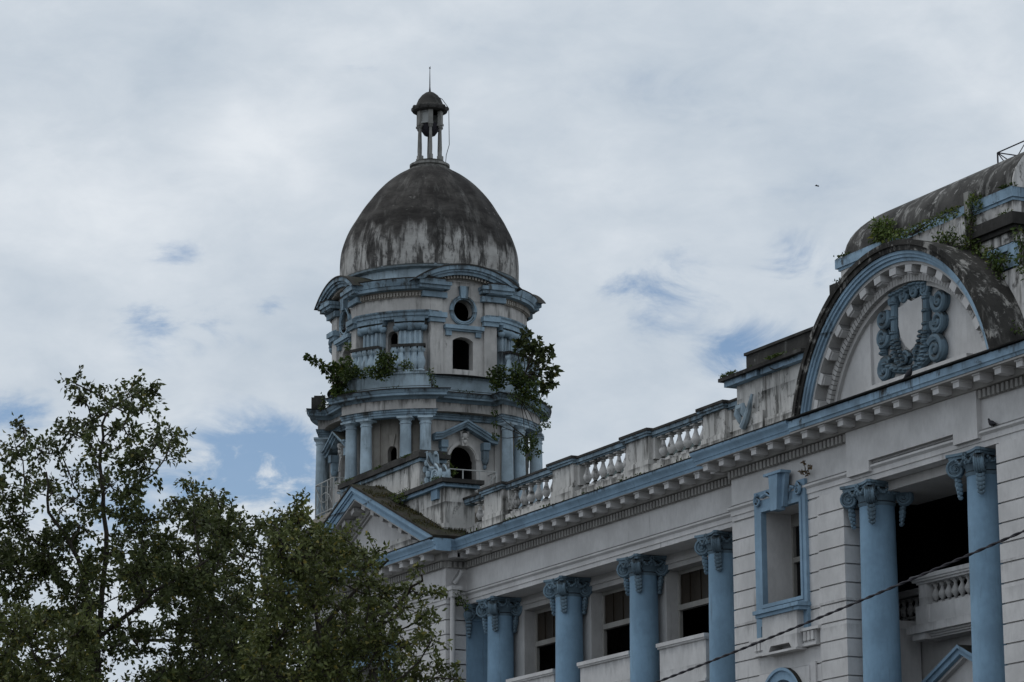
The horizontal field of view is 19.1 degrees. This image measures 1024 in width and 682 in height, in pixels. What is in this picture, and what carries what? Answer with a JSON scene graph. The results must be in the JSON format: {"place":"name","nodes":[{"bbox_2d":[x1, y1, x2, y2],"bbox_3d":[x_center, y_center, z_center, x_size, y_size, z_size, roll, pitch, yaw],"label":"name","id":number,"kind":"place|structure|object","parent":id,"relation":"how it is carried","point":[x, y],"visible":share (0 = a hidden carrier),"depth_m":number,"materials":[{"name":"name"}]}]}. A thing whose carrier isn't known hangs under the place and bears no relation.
{"place":"outdoors","nodes":[
{"label":"outdoors","id":0,"kind":"place"},
{"bbox_2d":[116,471,364,681],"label":"broadleaf tree","id":1,"kind":"object","parent":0,"point":[228,569],"visible":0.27,"depth_m":67.47,"materials":[{"name":"green plant"}]},
{"bbox_2d":[0,0,1023,681],"label":"sky","id":2,"kind":"structure","parent":0,"point":[183,183],"materials":[{"name":"white"}]},
{"bbox_2d":[491,408,543,460],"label":"wall shrub","id":3,"kind":"object","parent":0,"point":[526,449],"visible":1,"depth_m":114.58,"materials":[{"name":"green plant"}]},
{"bbox_2d":[507,390,550,441],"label":"wall shrub","id":4,"kind":"object","parent":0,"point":[521,400],"visible":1,"depth_m":114.19,"materials":[{"name":"green plant"}]},
{"bbox_2d":[655,530,1023,681],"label":"power cable","id":5,"kind":"object","parent":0,"point":[867,597],"visible":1,"depth_m":33.40,"materials":[{"name":"black rubber"}]},
{"label":"ground","id":6,"kind":"structure","parent":0,"visible":0},
{"bbox_2d":[0,593,117,681],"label":"broadleaf tree","id":7,"kind":"object","parent":6,"relation":"on","point":[83,631],"visible":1,"depth_m":49.77,"materials":[{"name":"green plant"}]},
{"bbox_2d":[0,365,267,681],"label":"broadleaf tree","id":8,"kind":"object","parent":6,"relation":"on","point":[194,582],"visible":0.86,"depth_m":59.57,"materials":[{"name":"green plant"}]},
{"bbox_2d":[233,486,464,681],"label":"broadleaf tree","id":9,"kind":"object","parent":6,"relation":"on","point":[272,648],"visible":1,"depth_m":53.22,"materials":[{"name":"green plant"}]},
{"bbox_2d":[284,152,1023,681],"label":"colonial building","id":10,"kind":"structure","parent":6,"relation":"on","point":[734,530],"depth_m":82.31,"materials":[{"name":"white paint"}]},
{"bbox_2d":[343,640,396,681],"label":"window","id":11,"kind":"structure","parent":10,"relation":"in","point":[371,672],"depth_m":106.69,"materials":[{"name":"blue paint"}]},
{"bbox_2d":[390,492,407,504],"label":"small plant","id":12,"kind":"object","parent":10,"relation":"on","point":[399,501],"visible":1,"depth_m":104.39,"materials":[{"name":"green plant"}]},
{"bbox_2d":[345,483,467,534],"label":"grass tufts","id":13,"kind":"object","parent":10,"relation":"on","point":[400,507],"visible":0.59,"depth_m":103.53,"materials":[{"name":"green plant"}]},
{"bbox_2d":[306,66,551,525],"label":"domed tower","id":14,"kind":"structure","parent":10,"relation":"on","point":[426,279],"depth_m":116.66,"materials":[{"name":"grey paint"}]},
{"bbox_2d":[318,397,328,411],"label":"shrub","id":15,"kind":"object","parent":14,"relation":"on","point":[322,406],"visible":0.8,"depth_m":117.77,"materials":[{"name":"green plant"}]},
{"bbox_2d":[302,353,353,399],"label":"shrub","id":16,"kind":"object","parent":14,"relation":"attached to","point":[338,386],"visible":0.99,"depth_m":115.71,"materials":[{"name":"green plant"}]},
{"bbox_2d":[338,342,367,382],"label":"shrub","id":17,"kind":"object","parent":14,"relation":"attached to","point":[352,370],"visible":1,"depth_m":114.94,"materials":[{"name":"green plant"}]},
{"bbox_2d":[363,349,398,381],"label":"shrub","id":18,"kind":"object","parent":14,"relation":"attached to","point":[389,363],"visible":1,"depth_m":114.33,"materials":[{"name":"green plant"}]},
{"bbox_2d":[398,358,413,371],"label":"shrub","id":19,"kind":"object","parent":14,"relation":"attached to","point":[406,365],"visible":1,"depth_m":114.29,"materials":[{"name":"green plant"}]},
{"bbox_2d":[425,368,437,386],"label":"shrub","id":20,"kind":"object","parent":14,"relation":"on","point":[432,382],"visible":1,"depth_m":114.60,"materials":[{"name":"green plant"}]},
{"bbox_2d":[446,460,458,477],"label":"small plant","id":21,"kind":"object","parent":14,"relation":"attached to","point":[453,472],"visible":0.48,"depth_m":114.98,"materials":[{"name":"green plant"}]},
{"bbox_2d":[485,361,544,405],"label":"shrub","id":22,"kind":"object","parent":14,"relation":"attached to","point":[521,380],"visible":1,"depth_m":114.73,"materials":[{"name":"green plant"}]},
{"bbox_2d":[511,324,564,396],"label":"shrub","id":23,"kind":"object","parent":14,"relation":"attached to","point":[531,349],"visible":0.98,"depth_m":116.11,"materials":[{"name":"green plant"}]},
{"bbox_2d":[453,590,470,610],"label":"small plant","id":24,"kind":"object","parent":10,"relation":"attached to","point":[458,602],"visible":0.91,"depth_m":100.31,"materials":[{"name":"green plant"}]},
{"bbox_2d":[535,607,555,671],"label":"window","id":25,"kind":"structure","parent":10,"relation":"in","point":[545,622],"depth_m":98.84,"materials":[{"name":"black glass"}]},
{"bbox_2d":[602,586,629,655],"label":"window","id":26,"kind":"structure","parent":10,"relation":"in","point":[615,603],"depth_m":94.56,"materials":[{"name":"black glass"}]},
{"bbox_2d":[314,181,1017,534],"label":"moss","id":27,"kind":"object","parent":10,"relation":"on","point":[768,357],"visible":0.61,"depth_m":86.54,"materials":[{"name":"green plant"}]},
{"bbox_2d":[678,565,708,637],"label":"window","id":28,"kind":"structure","parent":10,"relation":"in","point":[693,584],"depth_m":90.30,"materials":[{"name":"black glass"}]},
{"bbox_2d":[749,469,820,657],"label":"window","id":29,"kind":"structure","parent":10,"relation":"in","point":[773,618],"depth_m":82.16,"materials":[{"name":"blue paint"}]},
{"bbox_2d":[759,661,816,681],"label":"window","id":30,"kind":"structure","parent":10,"relation":"in","point":[808,673],"depth_m":81.04,"materials":[{"name":"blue paint"}]},
{"bbox_2d":[797,460,812,476],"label":"small plant","id":31,"kind":"object","parent":10,"relation":"on","point":[807,472],"visible":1,"depth_m":81.39,"materials":[{"name":"green plant"}]},
{"bbox_2d":[867,215,896,243],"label":"shrub","id":32,"kind":"object","parent":10,"relation":"on","point":[880,229],"visible":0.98,"depth_m":79.73,"materials":[{"name":"green plant"}]},
{"bbox_2d":[901,365,912,380],"bbox_3d":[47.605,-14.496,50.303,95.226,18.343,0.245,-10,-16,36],"label":"pigeon","id":33,"kind":"object","parent":10,"relation":"on","point":[908,372],"visible":1,"depth_m":76.28,"materials":[{"name":"grey"}]},
{"bbox_2d":[888,207,960,240],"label":"wall shrub","id":34,"kind":"object","parent":10,"relation":"on","point":[913,231],"visible":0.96,"depth_m":77.94,"materials":[{"name":"green plant"}]},
{"bbox_2d":[931,225,965,249],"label":"shrub","id":35,"kind":"object","parent":10,"relation":"on","point":[953,238],"visible":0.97,"depth_m":76.34,"materials":[{"name":"green plant"}]},
{"bbox_2d":[961,189,998,263],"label":"wall shrub","id":36,"kind":"object","parent":10,"relation":"attached to","point":[972,245],"visible":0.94,"depth_m":76.10,"materials":[{"name":"green plant"}]},
{"bbox_2d":[988,418,997,427],"bbox_3d":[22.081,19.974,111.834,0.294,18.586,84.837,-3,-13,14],"label":"pigeon","id":37,"kind":"object","parent":10,"relation":"on","point":[991,423],"visible":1,"depth_m":73.92,"materials":[{"name":"grey"}]},
{"bbox_2d":[985,245,1013,279],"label":"shrub","id":38,"kind":"object","parent":10,"relation":"on","point":[997,266],"visible":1,"depth_m":74.84,"materials":[{"name":"green plant"}]},
{"bbox_2d":[997,140,1023,162],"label":"metal frame","id":39,"kind":"object","parent":10,"relation":"on","point":[999,153],"visible":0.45,"depth_m":78.27,"materials":[{"name":"grey metal"}]},
{"bbox_2d":[1009,225,1023,280],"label":"wall shrub","id":40,"kind":"object","parent":10,"relation":"attached to","point":[1020,255],"visible":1,"depth_m":74.26,"materials":[{"name":"green plant"}]},
{"bbox_2d":[1011,320,1023,335],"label":"shrub","id":41,"kind":"object","parent":10,"relation":"attached to","point":[1018,330],"visible":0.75,"depth_m":73.36,"materials":[{"name":"green plant"}]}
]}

